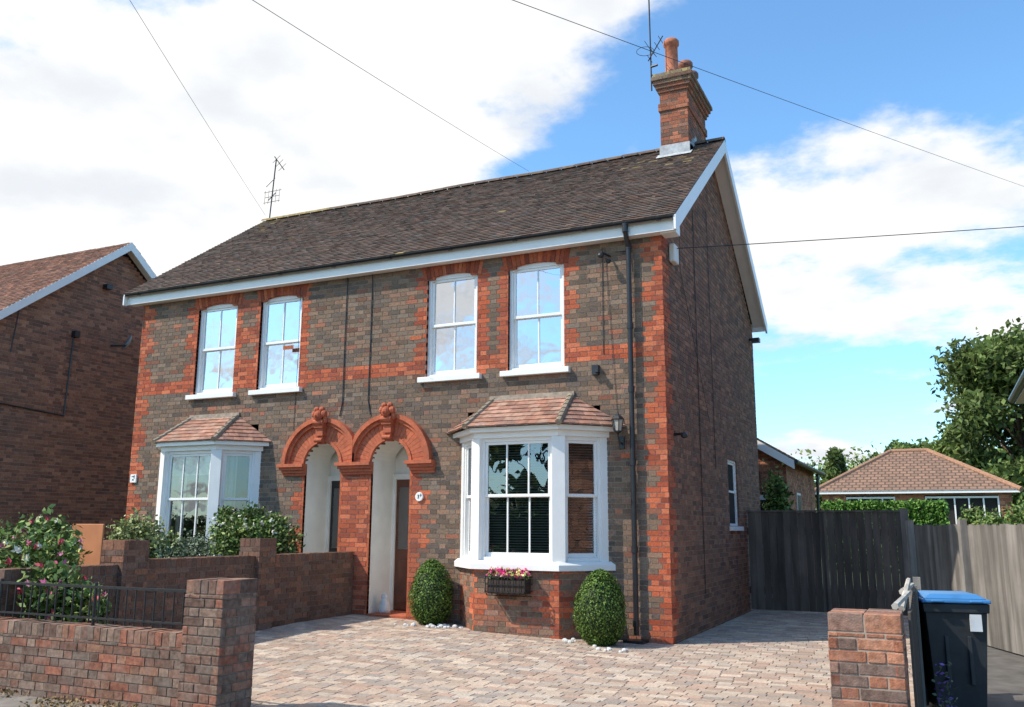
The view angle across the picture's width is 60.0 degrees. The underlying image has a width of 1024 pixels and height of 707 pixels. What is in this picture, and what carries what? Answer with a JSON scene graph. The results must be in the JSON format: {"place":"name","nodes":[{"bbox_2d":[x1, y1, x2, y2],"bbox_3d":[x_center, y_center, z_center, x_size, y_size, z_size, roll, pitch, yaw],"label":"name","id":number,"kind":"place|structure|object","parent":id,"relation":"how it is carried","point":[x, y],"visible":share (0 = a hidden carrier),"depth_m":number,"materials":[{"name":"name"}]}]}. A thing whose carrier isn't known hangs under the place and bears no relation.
{"place":"outdoors","nodes":[
{"label":"outdoors","id":0,"kind":"place"},
{"bbox_2d":[0,693,101,706],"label":"pavement","id":1,"kind":"structure","parent":0,"point":[13,700],"depth_m":7.21,"materials":[{"name":"concrete"}]},
{"bbox_2d":[0,688,147,706],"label":"dead leaves","id":2,"kind":"object","parent":1,"relation":"on","point":[46,699],"visible":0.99,"depth_m":6.99,"materials":[{"name":"brown plant"}]},
{"bbox_2d":[0,616,182,706],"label":"wall bricks","id":3,"kind":"object","parent":1,"relation":"on","point":[38,628],"depth_m":7.21,"materials":[{"name":"brown brick"}]},
{"bbox_2d":[0,578,186,629],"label":"iron railing","id":4,"kind":"object","parent":3,"relation":"on","point":[88,617],"visible":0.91,"depth_m":7.45,"materials":[{"name":"black metal"}]},
{"bbox_2d":[177,578,257,706],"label":"pillar bricks","id":5,"kind":"object","parent":1,"relation":"on","point":[225,586],"visible":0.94,"depth_m":6.68,"materials":[{"name":"brown brick"}]},
{"bbox_2d":[0,566,116,623],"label":"brick garden wall","id":6,"kind":"structure","parent":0,"point":[105,575],"depth_m":8.97,"materials":[{"name":"red brick"}]},
{"bbox_2d":[0,256,143,541],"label":"wall mortar","id":7,"kind":"object","parent":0,"point":[70,406],"depth_m":18.38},
{"bbox_2d":[0,284,125,415],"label":"wall cables","id":8,"kind":"object","parent":7,"relation":"attached to","point":[75,334],"depth_m":18.37,"materials":[{"name":"black plastic"}]},
{"bbox_2d":[0,256,145,539],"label":"wall bricks","id":9,"kind":"object","parent":7,"relation":"attached to","point":[120,506],"depth_m":18.41,"materials":[{"name":"brown brick"}]},
{"bbox_2d":[0,242,155,310],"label":"roof tiles","id":10,"kind":"object","parent":7,"relation":"on","point":[19,281],"visible":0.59,"depth_m":19.40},
{"bbox_2d":[0,243,156,319],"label":"barge boards","id":11,"kind":"object","parent":7,"relation":"attached to","point":[138,259],"visible":0.61,"depth_m":18.67,"materials":[{"name":"white paint"}]},
{"bbox_2d":[122,334,131,349],"bbox_3d":[-8.378,-0.234,19.373,0.068,0.382,0.382,33,-27,-28],"label":"satellite dish","id":12,"kind":"object","parent":7,"relation":"attached to","point":[128,342],"visible":1,"depth_m":19.39,"materials":[{"name":"metal"}]},
{"bbox_2d":[0,623,180,706],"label":"wall mortar","id":13,"kind":"object","parent":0,"point":[91,661],"depth_m":7.20,"materials":[{"name":"grey concrete"}]},
{"bbox_2d":[102,541,148,623],"bbox_3d":[-4.151,2.625,9.428,0.330,1.242,0.340,-5,-12,25],"label":"pier mortar","id":14,"kind":"object","parent":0,"point":[128,575],"visible":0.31,"depth_m":9.38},
{"bbox_2d":[130,1,265,215],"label":"overhead wire","id":15,"kind":"object","parent":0,"point":[190,97],"visible":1,"depth_m":11.55,"materials":[{"name":"black plastic"}]},
{"bbox_2d":[144,557,254,628],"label":"brick garden wall","id":16,"kind":"structure","parent":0,"point":[186,584],"depth_m":10.01,"materials":[{"name":"brown brick"}]},
{"bbox_2d":[178,581,256,706],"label":"pillar mortar","id":17,"kind":"object","parent":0,"point":[249,615],"visible":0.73,"depth_m":6.68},
{"bbox_2d":[240,539,275,630],"bbox_3d":[-3.258,2.992,11.282,0.330,1.242,0.320,-5,-12,25],"label":"pier mortar","id":18,"kind":"object","parent":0,"point":[261,579],"visible":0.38,"depth_m":11.24,"materials":[{"name":"grey concrete"}]},
{"bbox_2d":[273,553,352,626],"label":"brick garden wall","id":19,"kind":"structure","parent":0,"point":[312,585],"depth_m":12.12,"materials":[{"name":"brown brick"}]},
{"bbox_2d":[378,593,390,613],"bbox_3d":[-1.859,3.645,12.959,0.180,0.280,0.180,-5,-12,25],"label":"white stone urn","id":20,"kind":"object","parent":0,"point":[384,606],"visible":1,"depth_m":12.90,"materials":[{"name":"white stone"}]},
{"bbox_2d":[125,178,751,323],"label":"roof deck","id":21,"kind":"structure","parent":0,"point":[499,242],"depth_m":14.03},
{"bbox_2d":[0,0,1023,480],"label":"sky","id":22,"kind":"structure","parent":0,"point":[102,143],"materials":[{"name":"blue"}]},
{"bbox_2d":[99,609,933,706],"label":"driveway","id":23,"kind":"structure","parent":0,"point":[765,658],"depth_m":8.94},
{"bbox_2d":[366,610,405,618],"bbox_3d":[-1.685,3.886,12.884,0.990,0.220,0.860,-5,-12,25],"label":"porch step","id":24,"kind":"object","parent":23,"relation":"on","point":[400,614],"visible":0.27,"depth_m":12.72,"materials":[{"name":"red tile"}]},
{"bbox_2d":[407,559,453,624],"bbox_3d":[-1.095,3.279,12.112,0.653,0.941,0.637,-5,-12,25],"label":"topiary bush","id":25,"kind":"object","parent":23,"relation":"on","point":[431,597],"visible":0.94,"depth_m":11.92,"materials":[{"name":"green plant"}]},
{"bbox_2d":[394,622,627,652],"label":"white stones","id":26,"kind":"object","parent":23,"relation":"on","point":[445,626],"visible":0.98,"depth_m":11.64,"materials":[{"name":"white stone"}]},
{"bbox_2d":[572,569,626,645],"bbox_3d":[1.069,3.093,10.739,0.679,0.964,0.670,-5,-12,25],"label":"topiary bush","id":27,"kind":"object","parent":23,"relation":"on","point":[599,607],"visible":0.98,"depth_m":10.54,"materials":[{"name":"green plant"}]},
{"bbox_2d":[827,608,910,706],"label":"pillar bricks","id":28,"kind":"object","parent":23,"relation":"on","point":[889,621],"visible":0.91,"depth_m":5.05,"materials":[{"name":"brown brick"}]},
{"bbox_2d":[828,611,910,706],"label":"pillar mortar","id":29,"kind":"object","parent":23,"relation":"on","point":[867,662],"visible":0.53,"depth_m":5.05,"materials":[{"name":"grey concrete"}]},
{"bbox_2d":[891,577,926,706],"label":"wooden fence","id":30,"kind":"object","parent":23,"relation":"on","point":[909,589],"visible":0.94,"depth_m":6.02,"materials":[{"name":"grey wood"}]},
{"bbox_2d":[513,0,1021,185],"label":"overhead wire","id":31,"kind":"object","parent":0,"point":[728,79],"visible":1,"depth_m":10.29,"materials":[{"name":"black plastic"}]},
{"bbox_2d":[765,559,900,611],"bbox_3d":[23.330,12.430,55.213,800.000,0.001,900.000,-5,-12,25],"label":"ground","id":32,"kind":"structure","parent":0,"point":[853,588],"depth_m":22.55,"materials":[{"name":"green plant"}]},
{"bbox_2d":[125,195,759,643],"bbox_3d":[-0.912,0.721,16.499,9.500,7.830,6.500,-5,-12,25],"label":"wall mortar","id":33,"kind":"object","parent":32,"relation":"on","point":[479,407],"depth_m":12.83,"materials":[{"name":"grey concrete"}]},
{"bbox_2d":[189,412,239,419],"bbox_3d":[-4.939,1.049,14.674,1.069,0.100,0.056,-5,-12,25],"label":"bay lead flashing","id":34,"kind":"object","parent":33,"relation":"attached to","point":[220,415],"visible":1,"depth_m":14.66,"materials":[{"name":"grey metal"}]},
{"bbox_2d":[130,474,423,500],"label":"house number plaques","id":35,"kind":"object","parent":33,"relation":"attached to","point":[417,498],"visible":1,"depth_m":13.97,"materials":[{"name":"white ceramic"}]},
{"bbox_2d":[276,413,434,475],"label":"porch arch hoods","id":36,"kind":"object","parent":33,"relation":"attached to","point":[426,464],"visible":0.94,"depth_m":13.29,"materials":[{"name":"orange brick"}]},
{"bbox_2d":[299,464,411,617],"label":"porch reveals","id":37,"kind":"object","parent":33,"relation":"attached to","point":[367,561],"visible":0.43,"depth_m":13.04,"materials":[{"name":"red brick"}]},
{"bbox_2d":[290,402,422,463],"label":"porch arches","id":38,"kind":"structure","parent":33,"relation":"attached to","point":[388,428],"depth_m":13.30,"materials":[{"name":"orange brick"}]},
{"bbox_2d":[303,440,409,612],"bbox_3d":[-2.200,2.567,13.484,1.960,2.595,0.700,-5,-12,25],"label":"porch lining","id":39,"kind":"object","parent":33,"relation":"attached to","point":[390,468],"visible":0.48,"depth_m":13.62,"materials":[{"name":"white paint"}]},
{"bbox_2d":[329,481,339,551],"bbox_3d":[-2.632,2.977,13.941,0.570,1.940,0.055,-5,-12,25],"label":"dark front door","id":40,"kind":"structure","parent":39,"relation":"on","point":[335,516],"depth_m":14.09,"materials":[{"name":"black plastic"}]},
{"bbox_2d":[393,479,409,609],"bbox_3d":[-1.520,2.882,13.424,0.570,1.940,0.055,-5,-12,25],"label":"brown front door","id":41,"kind":"structure","parent":39,"relation":"on","point":[401,557],"depth_m":13.48,"materials":[{"name":"brown wood"}]},
{"bbox_2d":[331,488,399,547],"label":"door panels","id":42,"kind":"object","parent":41,"relation":"attached to","point":[398,524],"visible":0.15,"depth_m":13.64,"materials":[{"name":"clear glass"}]},
{"bbox_2d":[193,267,564,393],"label":"window reveals","id":43,"kind":"structure","parent":33,"relation":"attached to","point":[199,324],"depth_m":13.34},
{"bbox_2d":[196,247,570,309],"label":"window arches","id":44,"kind":"structure","parent":33,"relation":"attached to","point":[206,302],"depth_m":13.29,"materials":[{"name":"red brick"}]},
{"bbox_2d":[155,399,611,444],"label":"bay soffit","id":45,"kind":"structure","parent":33,"relation":"attached to","point":[448,433],"depth_m":12.12,"materials":[{"name":"brown tile"}]},
{"bbox_2d":[152,393,625,443],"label":"bay roof tiles","id":46,"kind":"object","parent":33,"relation":"attached to","point":[565,410],"visible":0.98,"depth_m":12.05,"materials":[{"name":"brown tile"}]},
{"bbox_2d":[123,213,673,644],"bbox_3d":[-2.373,1.245,13.282,10.008,5.450,0.232,-5,-12,25],"label":"gutter and downpipe","id":47,"kind":"object","parent":33,"relation":"attached to","point":[632,464],"visible":1,"depth_m":11.77,"materials":[{"name":"black plastic"}]},
{"bbox_2d":[123,140,723,293],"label":"roof tiles","id":48,"kind":"object","parent":33,"relation":"on","point":[643,186],"visible":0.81,"depth_m":14.90,"materials":[{"name":"brown tile"}]},
{"bbox_2d":[263,156,283,217],"bbox_3d":[-5.219,-3.589,19.442,0.498,1.573,0.196,0,-11,3],"label":"ridge aerial","id":49,"kind":"object","parent":48,"relation":"on","point":[273,180],"visible":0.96,"depth_m":19.45,"materials":[{"name":"black metal"}]},
{"bbox_2d":[261,137,725,220],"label":"ridge tiles","id":50,"kind":"object","parent":48,"relation":"on","point":[505,177],"visible":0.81,"depth_m":17.03,"materials":[{"name":"brown tile"}]},
{"bbox_2d":[253,0,527,170],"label":"overhead wire","id":51,"kind":"object","parent":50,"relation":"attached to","point":[370,74],"visible":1,"depth_m":9.10,"materials":[{"name":"black plastic"}]},
{"bbox_2d":[656,136,696,157],"bbox_3d":[2.846,-3.454,15.236,0.600,0.680,0.640,-5,-12,25],"label":"chimney lead","id":52,"kind":"object","parent":48,"relation":"on","point":[676,148],"visible":0.34,"depth_m":15.05,"materials":[{"name":"grey metal"}]},
{"bbox_2d":[651,67,711,144],"bbox_3d":[3.055,-3.838,15.758,0.720,1.836,1.570,-5,-12,25],"label":"chimney mortar","id":53,"kind":"object","parent":48,"relation":"on","point":[684,100],"visible":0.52,"depth_m":15.29,"materials":[{"name":"concrete"}]},
{"bbox_2d":[650,67,712,145],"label":"chimney bricks","id":54,"kind":"object","parent":48,"relation":"on","point":[692,128],"visible":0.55,"depth_m":15.23,"materials":[{"name":"red brick"}]},
{"bbox_2d":[636,0,662,90],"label":"chimney aerial","id":55,"kind":"object","parent":54,"relation":"attached to","point":[651,67],"visible":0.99,"depth_m":15.48,"materials":[{"name":"grey metal"}]},
{"bbox_2d":[663,37,698,78],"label":"chimney pots","id":56,"kind":"object","parent":54,"relation":"on","point":[670,45],"visible":0.52,"depth_m":15.56,"materials":[{"name":"orange ceramic"}]},
{"bbox_2d":[125,170,760,644],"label":"wall bricks","id":57,"kind":"object","parent":33,"relation":"attached to","point":[723,318],"depth_m":13.14,"materials":[{"name":"brown brick"}]},
{"bbox_2d":[122,140,767,333],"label":"barge boards and fascia","id":58,"kind":"object","parent":33,"relation":"attached to","point":[719,164],"visible":0.73,"depth_m":14.00,"materials":[{"name":"white paint"}]},
{"bbox_2d":[155,262,743,570],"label":"window frames","id":59,"kind":"structure","parent":33,"relation":"attached to","point":[557,439],"depth_m":12.33,"materials":[{"name":"white wood"}]},
{"bbox_2d":[172,456,237,536],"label":"curtains","id":60,"kind":"object","parent":59,"relation":"attached to","point":[204,468],"visible":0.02,"depth_m":14.32,"materials":[{"name":"fabric"}]},
{"bbox_2d":[203,268,560,389],"bbox_3d":[-2.289,-0.283,13.816,6.584,1.369,0.043,-5,-12,25],"label":"window glass","id":61,"kind":"object","parent":59,"relation":"attached to","point":[550,327],"visible":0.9,"depth_m":13.18,"materials":[{"name":"white"}]},
{"bbox_2d":[468,443,596,555],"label":"venetian blinds","id":62,"kind":"object","parent":59,"relation":"attached to","point":[537,501],"visible":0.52,"depth_m":11.68,"materials":[{"name":"white plastic"}]},
{"bbox_2d":[283,335,635,457],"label":"air bricks","id":63,"kind":"object","parent":33,"relation":"attached to","point":[625,455],"visible":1,"depth_m":13.26,"materials":[{"name":"red brick"}]},
{"bbox_2d":[293,210,715,593],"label":"wall cables","id":64,"kind":"object","parent":33,"relation":"attached to","point":[603,353],"depth_m":13.52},
{"bbox_2d":[490,391,574,400],"bbox_3d":[0.260,0.606,12.258,1.276,0.100,0.056,-5,-12,25],"label":"bay lead flashing","id":65,"kind":"object","parent":33,"relation":"attached to","point":[532,396],"visible":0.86,"depth_m":12.24,"materials":[{"name":"grey metal"}]},
{"bbox_2d":[669,243,678,264],"bbox_3d":[2.231,-1.366,12.226,0.085,0.260,0.230,-5,-12,25],"label":"alarm box","id":66,"kind":"object","parent":33,"relation":"attached to","point":[673,255],"visible":1,"depth_m":12.14,"materials":[{"name":"white plastic"}]},
{"bbox_2d":[592,251,759,448],"bbox_3d":[2.906,0.441,14.402,1.190,2.674,6.458,-5,-12,25],"label":"wall lantern and lights","id":67,"kind":"object","parent":33,"relation":"attached to","point":[596,371],"visible":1,"depth_m":11.60},
{"bbox_2d":[612,419,622,429],"bbox_3d":[1.369,0.933,11.491,0.144,0.155,0.125,-5,-12,25],"label":"lantern glass","id":68,"kind":"object","parent":67,"relation":"attached to","point":[616,423],"visible":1,"depth_m":11.45,"materials":[{"name":"glass"}]},
{"bbox_2d":[615,226,1023,251],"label":"overhead wire","id":69,"kind":"object","parent":33,"relation":"attached to","point":[839,238],"visible":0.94,"depth_m":12.99,"materials":[{"name":"black plastic"}]},
{"bbox_2d":[746,509,909,615],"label":"wooden gate","id":70,"kind":"structure","parent":33,"relation":"attached to","point":[786,530],"depth_m":14.99,"materials":[{"name":"grey wood"}]},
{"bbox_2d":[460,569,589,638],"bbox_3d":[-2.419,3.491,12.734,7.841,0.930,0.500,-5,-12,25],"label":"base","id":71,"kind":"object","parent":32,"relation":"on","point":[527,604],"visible":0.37,"depth_m":11.25,"materials":[{"name":"red brick"}]},
{"bbox_2d":[459,567,591,638],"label":"bay bricks","id":72,"kind":"object","parent":32,"relation":"on","point":[549,595],"visible":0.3,"depth_m":11.25,"materials":[{"name":"brown brick"}]},
{"bbox_2d":[485,566,532,596],"bbox_3d":[-0.047,2.898,11.279,0.627,0.382,0.257,-5,-12,25],"label":"flower box","id":73,"kind":"object","parent":72,"relation":"attached to","point":[502,581],"visible":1,"depth_m":11.21,"materials":[{"name":"black"}]},
{"bbox_2d":[761,459,794,595],"bbox_3d":[5.361,3.522,17.830,0.728,2.814,0.753,3,-11,-14],"label":"climbing plant","id":74,"kind":"object","parent":32,"relation":"on","point":[778,499],"visible":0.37,"depth_m":17.86,"materials":[{"name":"green plant"}]},
{"bbox_2d":[758,455,814,570],"bbox_3d":[5.861,3.446,20.117,2.782,3.944,5.822,-19,-22,60],"label":"extension mortar","id":75,"kind":"object","parent":32,"relation":"on","point":[785,480],"visible":0.16,"depth_m":18.90,"materials":[{"name":"grey concrete"}]},
{"bbox_2d":[758,449,815,598],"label":"extension bricks","id":76,"kind":"object","parent":32,"relation":"on","point":[785,472],"visible":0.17,"depth_m":19.47,"materials":[{"name":"brown brick"}]},
{"bbox_2d":[757,438,799,460],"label":"extension roof","id":77,"kind":"structure","parent":76,"relation":"on","point":[778,450],"depth_m":19.87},
{"bbox_2d":[757,440,801,597],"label":"extension trim","id":78,"kind":"structure","parent":76,"relation":"attached to","point":[777,455],"depth_m":18.58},
{"bbox_2d":[759,459,825,545],"bbox_3d":[6.522,4.051,20.546,1.029,2.830,5.000,-5,-12,25],"label":"extension gutter and lamp","id":79,"kind":"object","parent":76,"relation":"attached to","point":[808,467],"visible":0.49,"depth_m":20.25,"materials":[{"name":"plastic"}]},
{"bbox_2d":[814,446,849,509],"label":"tree","id":80,"kind":"object","parent":32,"relation":"on","point":[834,467],"visible":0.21,"depth_m":85.02,"materials":[{"name":"green plant"}]},
{"bbox_2d":[820,497,949,572],"bbox_3d":[13.029,6.366,30.886,4.340,2.682,1.465,-5,-12,25],"label":"hedge","id":81,"kind":"object","parent":32,"relation":"on","point":[928,512],"visible":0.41,"depth_m":30.35,"materials":[{"name":"green plant"}]},
{"bbox_2d":[864,439,918,461],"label":"tree","id":82,"kind":"object","parent":32,"relation":"on","point":[895,444],"visible":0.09,"depth_m":78.98,"materials":[{"name":"green plant"}]},
{"bbox_2d":[791,441,1012,509],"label":"distant trees","id":83,"kind":"object","parent":32,"relation":"on","point":[854,463],"visible":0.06,"depth_m":100.25,"materials":[{"name":"green plant"}]},
{"bbox_2d":[814,448,1023,524],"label":"bungalow","id":84,"kind":"object","parent":32,"relation":"on","point":[906,475],"visible":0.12,"depth_m":39.06,"materials":[{"name":"tile"}]},
{"bbox_2d":[917,437,934,447],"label":"tree","id":85,"kind":"object","parent":32,"relation":"on","point":[919,445],"visible":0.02,"depth_m":83.48,"materials":[{"name":"green plant"}]},
{"bbox_2d":[916,316,1023,518],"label":"tree","id":86,"kind":"object","parent":32,"relation":"on","point":[985,373],"visible":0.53,"depth_m":48.27,"materials":[{"name":"green plant"}]},
{"bbox_2d":[929,425,1012,480],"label":"tree","id":87,"kind":"object","parent":32,"relation":"on","point":[939,448],"depth_m":51.42,"materials":[{"name":"green plant"}]},
{"bbox_2d":[956,497,1023,524],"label":"garden shrub","id":88,"kind":"object","parent":32,"relation":"on","point":[978,517],"visible":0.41,"depth_m":27.18,"materials":[{"name":"green plant"}]},
{"bbox_2d":[987,645,1023,706],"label":"concrete path","id":89,"kind":"structure","parent":0,"point":[1005,678],"depth_m":8.56,"materials":[{"name":"grey concrete"}]},
{"bbox_2d":[932,661,957,706],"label":"lavender plant","id":90,"kind":"object","parent":89,"relation":"on","point":[940,703],"visible":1,"depth_m":5.87,"materials":[{"name":"purple plant"}]},
{"bbox_2d":[908,590,990,706],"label":"wheelie bin","id":91,"kind":"object","parent":89,"relation":"on","point":[953,624],"visible":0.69,"depth_m":6.86,"materials":[{"name":"black plastic"}]},
{"bbox_2d":[905,519,1023,654],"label":"wooden fence","id":92,"kind":"object","parent":89,"relation":"on","point":[985,561],"visible":0.73,"depth_m":10.97,"materials":[{"name":"grey wood"}]},
{"bbox_2d":[1015,388,1023,403],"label":"soffit","id":93,"kind":"structure","parent":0,"point":[1020,399],"depth_m":14.21,"materials":[{"name":"white paint"}]},
{"bbox_2d":[1008,370,1023,402],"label":"gutter","id":94,"kind":"object","parent":93,"relation":"attached to","point":[1016,391],"visible":0.91,"depth_m":13.46,"materials":[{"name":"white plastic"}]},
{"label":"garden soil","id":95,"kind":"structure","parent":0,"visible":0},
{"bbox_2d":[0,512,42,549],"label":"round shrub","id":96,"kind":"object","parent":95,"relation":"on","point":[5,529],"visible":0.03,"depth_m":11.77,"materials":[{"name":"green plant"}]},
{"bbox_2d":[0,504,92,568],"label":"rose bush","id":97,"kind":"object","parent":95,"relation":"on","point":[38,541],"visible":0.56,"depth_m":9.31,"materials":[{"name":"green plant"}]},
{"bbox_2d":[0,564,117,623],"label":"section bricks","id":98,"kind":"object","parent":95,"relation":"on","point":[6,574],"visible":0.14,"depth_m":8.81,"materials":[{"name":"brown brick"}]},
{"bbox_2d":[11,554,111,624],"bbox_3d":[-4.069,2.424,8.115,1.193,1.143,0.808,-2,-11,12],"label":"rose bush","id":99,"kind":"object","parent":95,"relation":"on","point":[52,575],"visible":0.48,"depth_m":8.11,"materials":[{"name":"green plant"}]},
{"bbox_2d":[72,524,104,564],"bbox_3d":[-5.729,3.009,11.900,0.600,1.420,0.070,-5,-12,25],"label":"orange board","id":100,"kind":"object","parent":95,"relation":"on","point":[93,535],"visible":0.23,"depth_m":11.91,"materials":[{"name":"orange wood"}]},
{"bbox_2d":[100,540,149,626],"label":"pier bricks","id":101,"kind":"object","parent":95,"relation":"on","point":[108,545],"visible":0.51,"depth_m":9.38,"materials":[{"name":"brown brick"}]},
{"bbox_2d":[106,507,185,558],"bbox_3d":[-5.481,3.098,12.970,1.550,1.666,1.167,-5,-12,25],"label":"hydrangea bush","id":102,"kind":"object","parent":95,"relation":"on","point":[137,529],"visible":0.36,"depth_m":12.82,"materials":[{"name":"green plant"}]},
{"bbox_2d":[150,528,219,557],"bbox_3d":[-4.643,3.209,12.758,1.119,1.372,0.891,-5,-12,25],"label":"lavender bush","id":103,"kind":"object","parent":95,"relation":"on","point":[189,549],"visible":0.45,"depth_m":12.67,"materials":[{"name":"green plant"}]},
{"bbox_2d":[144,555,254,629],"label":"section bricks","id":104,"kind":"object","parent":95,"relation":"on","point":[196,564],"visible":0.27,"depth_m":10.01,"materials":[{"name":"brown brick"}]},
{"bbox_2d":[201,501,306,555],"bbox_3d":[-3.749,2.967,12.498,1.626,1.758,1.051,-5,-12,25],"label":"flowering shrub","id":105,"kind":"object","parent":95,"relation":"on","point":[230,532],"visible":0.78,"depth_m":12.53,"materials":[{"name":"green plant"}]},
{"bbox_2d":[239,538,276,630],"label":"pier bricks","id":106,"kind":"object","parent":95,"relation":"on","point":[260,544],"visible":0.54,"depth_m":11.22,"materials":[{"name":"brown brick"}]},
{"bbox_2d":[272,551,353,626],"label":"section bricks","id":107,"kind":"object","parent":95,"relation":"on","point":[333,557],"visible":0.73,"depth_m":12.13,"materials":[{"name":"brown brick"}]}
]}

